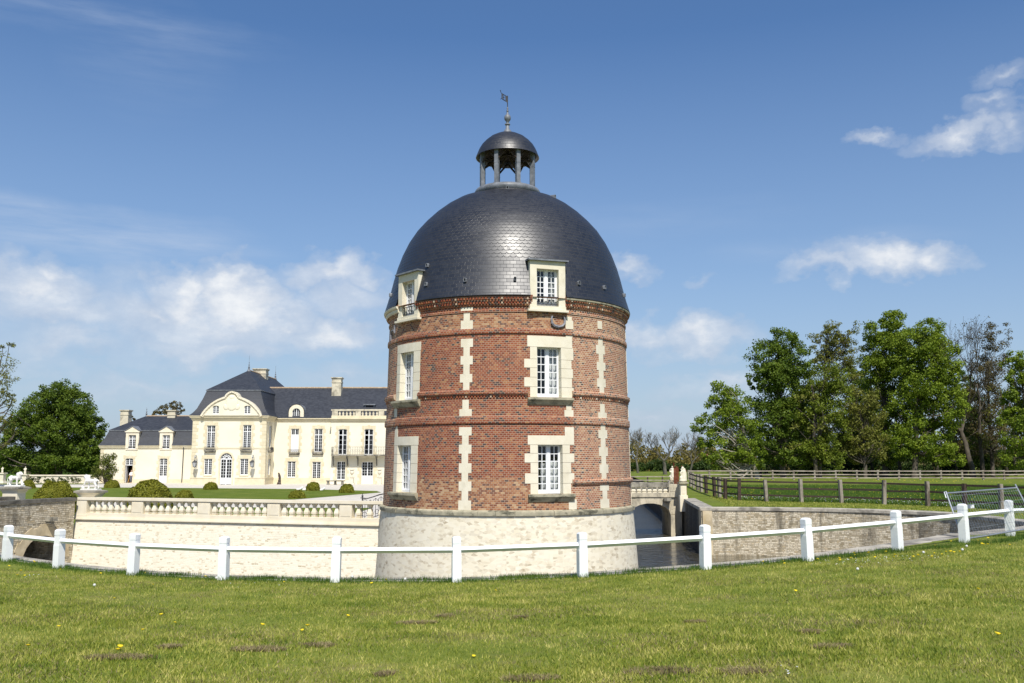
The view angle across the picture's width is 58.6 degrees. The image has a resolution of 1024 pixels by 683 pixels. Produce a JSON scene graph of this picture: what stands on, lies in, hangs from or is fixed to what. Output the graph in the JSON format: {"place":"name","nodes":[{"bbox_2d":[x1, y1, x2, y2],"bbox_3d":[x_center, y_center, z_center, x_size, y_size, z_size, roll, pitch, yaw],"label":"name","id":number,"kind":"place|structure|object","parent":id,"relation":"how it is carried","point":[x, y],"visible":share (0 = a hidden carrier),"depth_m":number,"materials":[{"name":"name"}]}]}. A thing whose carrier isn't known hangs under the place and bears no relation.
{"place":"outdoors","nodes":[
{"label":"outdoors","id":0,"kind":"place"},
{"bbox_2d":[6,472,90,482],"bbox_3d":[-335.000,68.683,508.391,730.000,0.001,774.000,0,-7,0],"label":"field","id":1,"kind":"structure","parent":0,"point":[8,475],"depth_m":177.99,"materials":[{"name":"green plant"}]},
{"bbox_2d":[0,450,95,474],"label":"woodland","id":2,"kind":"object","parent":1,"relation":"on","point":[9,472],"visible":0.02,"depth_m":197.07,"materials":[{"name":"green plant"}]},
{"bbox_2d":[0,378,109,474],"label":"round tree","id":3,"kind":"object","parent":1,"relation":"on","point":[60,450],"visible":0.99,"depth_m":138.00,"materials":[{"name":"green plant"}]},
{"bbox_2d":[152,400,184,414],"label":"pine tree","id":4,"kind":"object","parent":1,"relation":"on","point":[163,411],"visible":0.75,"depth_m":164.30,"materials":[{"name":"green plant"}]},
{"bbox_2d":[0,487,379,499],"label":"court lawn","id":5,"kind":"structure","parent":0,"point":[246,493],"depth_m":85.02,"materials":[{"name":"green plant"}]},
{"bbox_2d":[23,480,35,487],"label":"bush","id":6,"kind":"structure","parent":5,"relation":"on","point":[29,483],"depth_m":99.50,"materials":[{"name":"green plant"}]},
{"bbox_2d":[103,480,119,487],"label":"bush","id":7,"kind":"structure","parent":5,"relation":"on","point":[112,484],"depth_m":101.26,"materials":[{"name":"green plant"}]},
{"bbox_2d":[175,489,193,497],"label":"bush","id":8,"kind":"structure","parent":5,"relation":"on","point":[184,493],"depth_m":73.61,"materials":[{"name":"green plant"}]},
{"bbox_2d":[203,482,218,489],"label":"bush","id":9,"kind":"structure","parent":5,"relation":"on","point":[211,486],"depth_m":95.35,"materials":[{"name":"green plant"}]},
{"bbox_2d":[288,490,305,498],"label":"bush","id":10,"kind":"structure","parent":5,"relation":"on","point":[295,494],"depth_m":74.57,"materials":[{"name":"green plant"}]},
{"bbox_2d":[306,482,319,490],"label":"bush","id":11,"kind":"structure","parent":5,"relation":"on","point":[312,486],"depth_m":92.38,"materials":[{"name":"green plant"}]},
{"bbox_2d":[339,484,354,492],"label":"bush","id":12,"kind":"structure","parent":5,"relation":"on","point":[346,488],"depth_m":86.42,"materials":[{"name":"green plant"}]},
{"bbox_2d":[0,483,383,517],"bbox_3d":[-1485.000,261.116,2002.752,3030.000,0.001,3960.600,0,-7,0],"label":"courtyard","id":13,"kind":"structure","parent":0,"point":[369,487],"depth_m":103.30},
{"bbox_2d":[0,467,7,482],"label":"garden statue","id":14,"kind":"object","parent":13,"relation":"on","point":[2,477],"visible":1,"depth_m":120.51,"materials":[{"name":"stone"}]},
{"bbox_2d":[0,342,20,449],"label":"ash tree","id":15,"kind":"object","parent":13,"relation":"on","point":[7,393],"visible":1,"depth_m":106.10,"materials":[{"name":"green plant"}]},
{"bbox_2d":[0,486,31,499],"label":"stone pedestal","id":16,"kind":"object","parent":13,"relation":"on","point":[18,492],"visible":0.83,"depth_m":44.47,"materials":[{"name":"beige stone"}]},
{"bbox_2d":[4,472,24,486],"bbox_3d":[-24.390,6.753,44.802,0.975,0.722,0.313,-2,-8,16],"label":"lion statue","id":17,"kind":"object","parent":16,"relation":"on","point":[17,477],"visible":1,"depth_m":44.69,"materials":[{"name":"white stone"}]},
{"bbox_2d":[28,475,97,482],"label":"garden wall","id":18,"kind":"structure","parent":13,"relation":"on","point":[55,477],"depth_m":121.05,"materials":[{"name":"stone"}]},
{"bbox_2d":[91,453,118,483],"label":"corner shrub","id":19,"kind":"object","parent":13,"relation":"on","point":[105,474],"visible":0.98,"depth_m":117.98,"materials":[{"name":"green plant"}]},
{"bbox_2d":[98,355,386,484],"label":"chateau","id":20,"kind":"structure","parent":13,"relation":"on","point":[224,431],"depth_m":119.00,"materials":[{"name":"beige stone"}]},
{"bbox_2d":[122,455,135,482],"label":"door","id":21,"kind":"structure","parent":20,"relation":"in","point":[129,460],"depth_m":122.91,"materials":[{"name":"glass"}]},
{"bbox_2d":[129,435,135,448],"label":"window","id":22,"kind":"structure","parent":20,"relation":"in","point":[132,438],"depth_m":123.42,"materials":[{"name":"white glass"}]},
{"bbox_2d":[156,455,169,482],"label":"door","id":23,"kind":"structure","parent":20,"relation":"in","point":[164,461],"depth_m":122.88,"materials":[{"name":"white glass"}]},
{"bbox_2d":[162,435,169,448],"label":"window","id":24,"kind":"structure","parent":20,"relation":"in","point":[166,438],"depth_m":123.42,"materials":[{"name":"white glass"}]},
{"bbox_2d":[200,454,215,475],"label":"window","id":25,"kind":"structure","parent":20,"relation":"in","point":[208,465],"depth_m":115.02,"materials":[{"name":"beige glass"}]},
{"bbox_2d":[203,421,218,451],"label":"window","id":26,"kind":"structure","parent":20,"relation":"in","point":[211,441],"depth_m":115.49,"materials":[{"name":"beige glass"}]},
{"bbox_2d":[218,451,234,484],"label":"door","id":27,"kind":"structure","parent":20,"relation":"in","point":[225,470],"depth_m":115.02,"materials":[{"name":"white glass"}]},
{"bbox_2d":[236,454,251,475],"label":"window","id":28,"kind":"structure","parent":20,"relation":"in","point":[244,464],"depth_m":115.02,"materials":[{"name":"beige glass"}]},
{"bbox_2d":[239,421,254,451],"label":"window","id":29,"kind":"structure","parent":20,"relation":"in","point":[246,441],"depth_m":115.49,"materials":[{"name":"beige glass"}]},
{"bbox_2d":[268,421,273,452],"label":"window","id":30,"kind":"structure","parent":20,"relation":"in","point":[271,449],"depth_m":117.54,"materials":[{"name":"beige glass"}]},
{"bbox_2d":[284,457,298,477],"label":"window","id":31,"kind":"structure","parent":20,"relation":"in","point":[292,467],"depth_m":119.04,"materials":[{"name":"beige glass"}]},
{"bbox_2d":[287,425,301,454],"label":"window","id":32,"kind":"structure","parent":20,"relation":"in","point":[294,431],"depth_m":119.51,"materials":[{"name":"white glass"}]},
{"bbox_2d":[309,458,323,479],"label":"window","id":33,"kind":"structure","parent":20,"relation":"in","point":[315,472],"depth_m":119.04,"materials":[{"name":"beige glass"}]},
{"bbox_2d":[311,425,325,454],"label":"window","id":34,"kind":"structure","parent":20,"relation":"in","point":[317,430],"depth_m":119.51,"materials":[{"name":"beige glass"}]},
{"bbox_2d":[333,457,348,480],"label":"window","id":35,"kind":"structure","parent":20,"relation":"in","point":[340,471],"depth_m":117.92,"materials":[{"name":"beige glass"}]},
{"bbox_2d":[334,425,350,454],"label":"window","id":36,"kind":"structure","parent":20,"relation":"in","point":[343,443],"depth_m":118.41,"materials":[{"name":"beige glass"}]},
{"bbox_2d":[357,458,376,483],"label":"door","id":37,"kind":"structure","parent":20,"relation":"in","point":[367,470],"depth_m":117.92,"materials":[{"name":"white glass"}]},
{"bbox_2d":[360,425,376,454],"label":"window","id":38,"kind":"structure","parent":20,"relation":"in","point":[368,442],"depth_m":118.41,"materials":[{"name":"beige glass"}]},
{"bbox_3d":[-6.175,8.657,43.349,3.150,0.300,3.800,0,-7,0],"label":"stone landing","id":39,"kind":"object","parent":13,"relation":"on","visible":0},
{"bbox_2d":[361,493,382,517],"bbox_3d":[-6.339,7.867,42.947,1.600,1.564,0.093,0,-7,0],"label":"stair railing","id":40,"kind":"object","parent":39,"relation":"on","point":[367,506],"visible":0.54,"depth_m":42.95,"materials":[{"name":"metal"}]},
{"bbox_2d":[73,507,368,525],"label":"court lawn","id":41,"kind":"structure","parent":0,"point":[303,509],"depth_m":56.95,"materials":[{"name":"green plant"}]},
{"bbox_2d":[32,480,76,512],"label":"bush","id":42,"kind":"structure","parent":41,"relation":"on","point":[55,489],"depth_m":53.69,"materials":[{"name":"green plant"}]},
{"bbox_2d":[126,479,173,513],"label":"bush","id":43,"kind":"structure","parent":41,"relation":"on","point":[154,488],"depth_m":53.62,"materials":[{"name":"green plant"}]},
{"bbox_2d":[0,483,1023,682],"bbox_3d":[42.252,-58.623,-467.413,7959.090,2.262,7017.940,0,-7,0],"label":"lawn","id":44,"kind":"structure","parent":0,"point":[491,650],"depth_m":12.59,"materials":[{"name":"green plant"}]},
{"bbox_2d":[86,651,157,659],"bbox_3d":[-4.285,3.458,10.042,0.896,0.060,0.501,0,-7,0],"label":"thatch clump","id":45,"kind":"object","parent":44,"relation":"on","point":[113,656],"visible":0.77,"depth_m":9.99,"materials":[{"name":"plant"}]},
{"bbox_2d":[154,643,188,648],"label":"thatch clump","id":46,"kind":"object","parent":44,"relation":"on","point":[163,645],"visible":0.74,"depth_m":10.72,"materials":[{"name":"plant"}]},
{"bbox_2d":[229,643,290,651],"bbox_3d":[-2.951,3.558,10.601,0.756,0.060,0.440,0,-7,0],"label":"thatch clump","id":47,"kind":"object","parent":44,"relation":"on","point":[253,647],"visible":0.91,"depth_m":10.56,"materials":[{"name":"plant"}]},
{"bbox_2d":[299,641,337,647],"bbox_3d":[-2.304,3.618,10.913,0.574,0.057,0.367,0,-7,0],"label":"thatch clump","id":48,"kind":"object","parent":44,"relation":"on","point":[323,643],"visible":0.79,"depth_m":10.88,"materials":[{"name":"plant"}]},
{"bbox_2d":[371,669,399,676],"bbox_3d":[-1.252,3.318,9.130,0.352,0.062,0.385,0,-7,0],"label":"thatch clump","id":49,"kind":"object","parent":44,"relation":"on","point":[381,673],"visible":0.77,"depth_m":9.10,"materials":[{"name":"plant"}]},
{"bbox_2d":[394,619,438,624],"bbox_3d":[-1.337,3.922,12.772,0.710,0.063,0.410,0,-7,0],"label":"thatch clump","id":50,"kind":"object","parent":44,"relation":"on","point":[407,622],"visible":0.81,"depth_m":12.75,"materials":[{"name":"plant"}]},
{"bbox_2d":[0,500,1023,582],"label":"white fence","id":51,"kind":"object","parent":44,"relation":"on","point":[704,537],"visible":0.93,"depth_m":20.00,"materials":[{"name":"paint"}]},
{"bbox_2d":[0,529,1023,584],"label":"tall grass","id":52,"kind":"structure","parent":44,"relation":"on","point":[358,580],"depth_m":20.06,"materials":[{"name":"green plant"}]},
{"bbox_2d":[498,671,563,682],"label":"thatch clump","id":53,"kind":"object","parent":44,"relation":"on","point":[535,677],"visible":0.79,"depth_m":8.64,"materials":[{"name":"plant"}]},
{"bbox_2d":[616,664,704,675],"bbox_3d":[1.401,3.171,8.807,0.836,0.072,0.575,-3,-8,25],"label":"thatch clump","id":54,"kind":"object","parent":44,"relation":"on","point":[659,670],"visible":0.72,"depth_m":8.81,"materials":[{"name":"plant"}]},
{"bbox_2d":[716,665,773,674],"bbox_3d":[2.216,3.130,8.688,0.575,0.061,0.455,-2,-8,16],"label":"thatch clump","id":55,"kind":"object","parent":44,"relation":"on","point":[745,670],"visible":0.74,"depth_m":8.68,"materials":[{"name":"plant"}]},
{"bbox_2d":[797,628,823,633],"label":"thatch clump","id":56,"kind":"object","parent":44,"relation":"on","point":[809,630],"visible":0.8,"depth_m":10.86,"materials":[{"name":"plant"}]},
{"bbox_2d":[809,640,854,648],"bbox_3d":[3.450,3.283,9.865,0.602,0.056,0.376,0,-7,0],"label":"thatch clump","id":57,"kind":"object","parent":44,"relation":"on","point":[830,644],"visible":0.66,"depth_m":9.84,"materials":[{"name":"plant"}]},
{"bbox_2d":[944,484,1023,538],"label":"wire fence panel","id":58,"kind":"object","parent":44,"relation":"on","point":[995,533],"visible":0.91,"depth_m":23.70,"materials":[{"name":"grey metal"}]},
{"bbox_2d":[0,0,1023,458],"label":"sky","id":59,"kind":"structure","parent":0,"point":[190,190],"materials":[{"name":"blue"}]},
{"bbox_2d":[633,504,931,567],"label":"water","id":60,"kind":"structure","parent":0,"point":[648,521],"depth_m":52.29,"materials":[{"name":"grey liquid"}]},
{"bbox_2d":[631,461,1023,506],"bbox_3d":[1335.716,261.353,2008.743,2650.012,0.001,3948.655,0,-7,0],"label":"meadow","id":61,"kind":"structure","parent":0,"point":[692,492],"depth_m":114.26,"materials":[{"name":"green plant"}]},
{"bbox_2d":[629,428,644,472],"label":"bare tree","id":62,"kind":"object","parent":61,"relation":"on","point":[634,439],"visible":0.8,"depth_m":173.94,"materials":[{"name":"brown plant"}]},
{"bbox_2d":[631,476,668,481],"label":"fence","id":63,"kind":"object","parent":61,"relation":"on","point":[647,480],"visible":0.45,"depth_m":107.73,"materials":[{"name":"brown wood"}]},
{"bbox_2d":[638,426,681,474],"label":"bare tree","id":64,"kind":"object","parent":61,"relation":"on","point":[669,451],"visible":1,"depth_m":157.77,"materials":[{"name":"brown plant"}]},
{"bbox_2d":[630,458,737,471],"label":"hedge","id":65,"kind":"object","parent":61,"relation":"on","point":[657,465],"visible":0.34,"depth_m":195.46,"materials":[{"name":"green plant"}]},
{"bbox_2d":[675,431,703,471],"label":"bare tree","id":66,"kind":"object","parent":61,"relation":"on","point":[695,439],"visible":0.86,"depth_m":169.56,"materials":[{"name":"brown plant"}]},
{"bbox_2d":[630,438,788,470],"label":"spring woodland","id":67,"kind":"object","parent":61,"relation":"on","point":[676,457],"visible":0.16,"depth_m":210.21,"materials":[{"name":"green plant"}]},
{"bbox_2d":[689,380,768,478],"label":"lime tree","id":68,"kind":"object","parent":61,"relation":"on","point":[730,410],"visible":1,"depth_m":122.20,"materials":[{"name":"green plant"}]},
{"bbox_2d":[742,327,814,476],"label":"lime tree","id":69,"kind":"object","parent":61,"relation":"on","point":[779,372],"visible":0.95,"depth_m":129.89,"materials":[{"name":"green plant"}]},
{"bbox_2d":[786,371,834,475],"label":"lime tree","id":70,"kind":"object","parent":61,"relation":"on","point":[796,467],"visible":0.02,"depth_m":148.50,"materials":[{"name":"green plant"}]},
{"bbox_2d":[783,385,841,476],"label":"understorey tree","id":71,"kind":"object","parent":61,"relation":"on","point":[813,434],"visible":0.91,"depth_m":127.10,"materials":[{"name":"green plant"}]},
{"bbox_2d":[787,362,856,476],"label":"lime tree","id":72,"kind":"object","parent":61,"relation":"on","point":[820,447],"visible":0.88,"depth_m":127.64,"materials":[{"name":"green plant"}]},
{"bbox_2d":[805,320,865,416],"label":"lime tree","id":73,"kind":"object","parent":61,"relation":"on","point":[829,341],"visible":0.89,"depth_m":134.97,"materials":[{"name":"green plant"}]},
{"bbox_2d":[687,470,1023,479],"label":"meadow fence","id":74,"kind":"object","parent":61,"relation":"on","point":[877,474],"visible":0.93,"depth_m":117.61,"materials":[{"name":"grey wood"}]},
{"bbox_2d":[689,472,1023,509],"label":"paddock fence","id":75,"kind":"object","parent":61,"relation":"on","point":[800,488],"visible":0.88,"depth_m":55.56,"materials":[{"name":"grey wood"}]},
{"bbox_2d":[829,357,887,475],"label":"lime tree","id":76,"kind":"object","parent":61,"relation":"on","point":[861,381],"visible":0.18,"depth_m":149.74,"materials":[{"name":"green plant"}]},
{"bbox_2d":[837,385,891,476],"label":"lime tree","id":77,"kind":"object","parent":61,"relation":"on","point":[861,414],"visible":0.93,"depth_m":128.85,"materials":[{"name":"green plant"}]},
{"bbox_2d":[708,496,1022,514],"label":"bank grass","id":78,"kind":"structure","parent":61,"relation":"on","point":[782,504],"depth_m":52.11,"materials":[{"name":"green plant"}]},
{"bbox_2d":[716,483,1023,509],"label":"meadow grass","id":79,"kind":"structure","parent":61,"relation":"on","point":[853,493],"depth_m":66.24,"materials":[{"name":"green plant"}]},
{"bbox_2d":[720,427,1023,475],"bbox_3d":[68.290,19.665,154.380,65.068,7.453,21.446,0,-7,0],"label":"undergrowth","id":80,"kind":"object","parent":61,"relation":"on","point":[905,467],"visible":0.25,"depth_m":148.41,"materials":[{"name":"green plant"}]},
{"bbox_2d":[857,309,914,476],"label":"lime tree","id":81,"kind":"object","parent":61,"relation":"on","point":[878,361],"visible":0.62,"depth_m":136.53,"materials":[{"name":"green plant"}]},
{"bbox_2d":[879,317,972,476],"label":"lime tree","id":82,"kind":"object","parent":61,"relation":"on","point":[917,389],"visible":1,"depth_m":130.94,"materials":[{"name":"green plant"}]},
{"bbox_2d":[924,413,955,476],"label":"understorey tree","id":83,"kind":"object","parent":61,"relation":"on","point":[937,469],"visible":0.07,"depth_m":138.41,"materials":[{"name":"green plant"}]},
{"bbox_2d":[935,400,976,475],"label":"understorey tree","id":84,"kind":"object","parent":61,"relation":"on","point":[956,468],"visible":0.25,"depth_m":143.61,"materials":[{"name":"green plant"}]},
{"bbox_2d":[910,316,1005,476],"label":"bare tree","id":85,"kind":"object","parent":61,"relation":"on","point":[970,463],"visible":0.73,"depth_m":134.82,"materials":[{"name":"grey plant"}]},
{"bbox_2d":[939,370,994,475],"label":"lime tree","id":86,"kind":"object","parent":61,"relation":"on","point":[965,467],"visible":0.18,"depth_m":148.49,"materials":[{"name":"green plant"}]},
{"bbox_2d":[944,321,1021,476],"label":"bare tree","id":87,"kind":"object","parent":61,"relation":"on","point":[990,432],"visible":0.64,"depth_m":139.26,"materials":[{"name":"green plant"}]},
{"bbox_2d":[959,383,1006,476],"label":"understorey tree","id":88,"kind":"object","parent":61,"relation":"on","point":[980,446],"visible":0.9,"depth_m":137.01,"materials":[{"name":"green plant"}]},
{"bbox_2d":[981,388,1016,475],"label":"understorey tree","id":89,"kind":"object","parent":61,"relation":"on","point":[999,392],"visible":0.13,"depth_m":142.01,"materials":[{"name":"green plant"}]},
{"bbox_2d":[995,350,1023,470],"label":"lime tree","id":90,"kind":"object","parent":61,"relation":"on","point":[1015,392],"visible":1,"depth_m":126.65,"materials":[{"name":"green plant"}]},
{"label":"ground","id":91,"kind":"structure","parent":0,"visible":0},
{"bbox_2d":[0,496,76,562],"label":"moat bridge","id":92,"kind":"structure","parent":91,"relation":"on","point":[45,517],"depth_m":40.85,"materials":[{"name":"stone"}]},
{"bbox_2d":[71,519,379,577],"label":"battered wall","id":93,"kind":"structure","parent":91,"relation":"on","point":[251,535],"depth_m":40.13,"materials":[{"name":"beige stone"}]},
{"bbox_2d":[74,497,382,525],"bbox_3d":[-12.410,7.564,40.814,16.706,1.020,0.780,-2,-8,16],"label":"balustrade","id":94,"kind":"object","parent":93,"relation":"on","point":[208,510],"visible":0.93,"depth_m":40.64,"materials":[{"name":"stone"}]},
{"bbox_2d":[73,490,107,496],"bbox_3d":[-20.004,7.211,43.334,1.260,0.315,0.834,-2,-8,16],"label":"stone planter","id":95,"kind":"object","parent":94,"relation":"on","point":[90,493],"visible":0.99,"depth_m":43.04,"materials":[{"name":"beige stone"}]},
{"bbox_2d":[80,475,101,489],"bbox_3d":[-20.013,6.694,43.403,0.975,0.722,0.313,-2,-8,16],"label":"lion statue","id":96,"kind":"object","parent":95,"relation":"on","point":[88,480],"visible":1,"depth_m":43.36,"materials":[{"name":"white stone"}]},
{"bbox_2d":[375,90,637,577],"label":"round tower","id":97,"kind":"structure","parent":91,"relation":"on","point":[507,316],"depth_m":34.81,"materials":[{"name":"brick"}]},
{"bbox_2d":[401,445,410,491],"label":"window","id":98,"kind":"structure","parent":97,"relation":"in","point":[406,449],"depth_m":35.88,"materials":[{"name":"white glass"}]},
{"bbox_2d":[403,281,414,315],"bbox_3d":[-3.945,-1.706,36.508,0.387,1.390,0.936,6,-10,-39],"label":"window","id":99,"kind":"structure","parent":97,"relation":"in","point":[409,309],"depth_m":36.63,"materials":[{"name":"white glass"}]},
{"bbox_2d":[405,352,413,399],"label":"window","id":100,"kind":"structure","parent":97,"relation":"in","point":[409,358],"depth_m":36.40,"materials":[{"name":"white glass"}]},
{"bbox_2d":[537,270,557,306],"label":"window","id":101,"kind":"structure","parent":97,"relation":"in","point":[546,281],"depth_m":35.06,"materials":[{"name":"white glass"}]},
{"bbox_2d":[537,347,558,396],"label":"window","id":102,"kind":"structure","parent":97,"relation":"in","point":[547,358],"depth_m":34.79,"materials":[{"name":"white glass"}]},
{"bbox_2d":[538,445,560,493],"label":"window","id":103,"kind":"structure","parent":97,"relation":"in","point":[549,462],"depth_m":34.21,"materials":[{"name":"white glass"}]},
{"bbox_2d":[0,507,1023,580],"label":"moat wall","id":104,"kind":"structure","parent":91,"relation":"on","point":[725,520],"depth_m":48.63,"materials":[{"name":"beige stone"}]},
{"bbox_2d":[631,482,681,535],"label":"stone bridge","id":105,"kind":"structure","parent":91,"relation":"on","point":[664,496],"depth_m":62.40,"materials":[{"name":"beige stone"}]},
{"bbox_2d":[673,463,678,483],"bbox_3d":[11.495,9.633,63.691,0.478,2.320,0.074,4,-8,-30],"label":"iron gate leaf","id":106,"kind":"object","parent":105,"relation":"on","point":[676,477],"visible":0.59,"depth_m":63.69,"materials":[{"name":"brown metal"}]},
{"bbox_2d":[633,478,712,554],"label":"canal wall","id":107,"kind":"structure","parent":91,"relation":"on","point":[691,519],"depth_m":55.31,"materials":[{"name":"stone"}]},
{"bbox_2d":[677,482,688,511],"bbox_3d":[11.555,10.470,61.567,0.630,1.958,0.630,0,-7,0],"label":"stone pedestal","id":108,"kind":"object","parent":107,"relation":"on","point":[683,495],"visible":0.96,"depth_m":61.37,"materials":[{"name":"beige stone"}]},
{"bbox_2d":[679,466,686,481],"bbox_3d":[11.568,8.997,61.757,0.525,1.065,0.399,0,-7,0],"label":"bridge statue","id":109,"kind":"object","parent":108,"relation":"on","point":[683,477],"visible":1,"depth_m":61.63,"materials":[{"name":"stone"}]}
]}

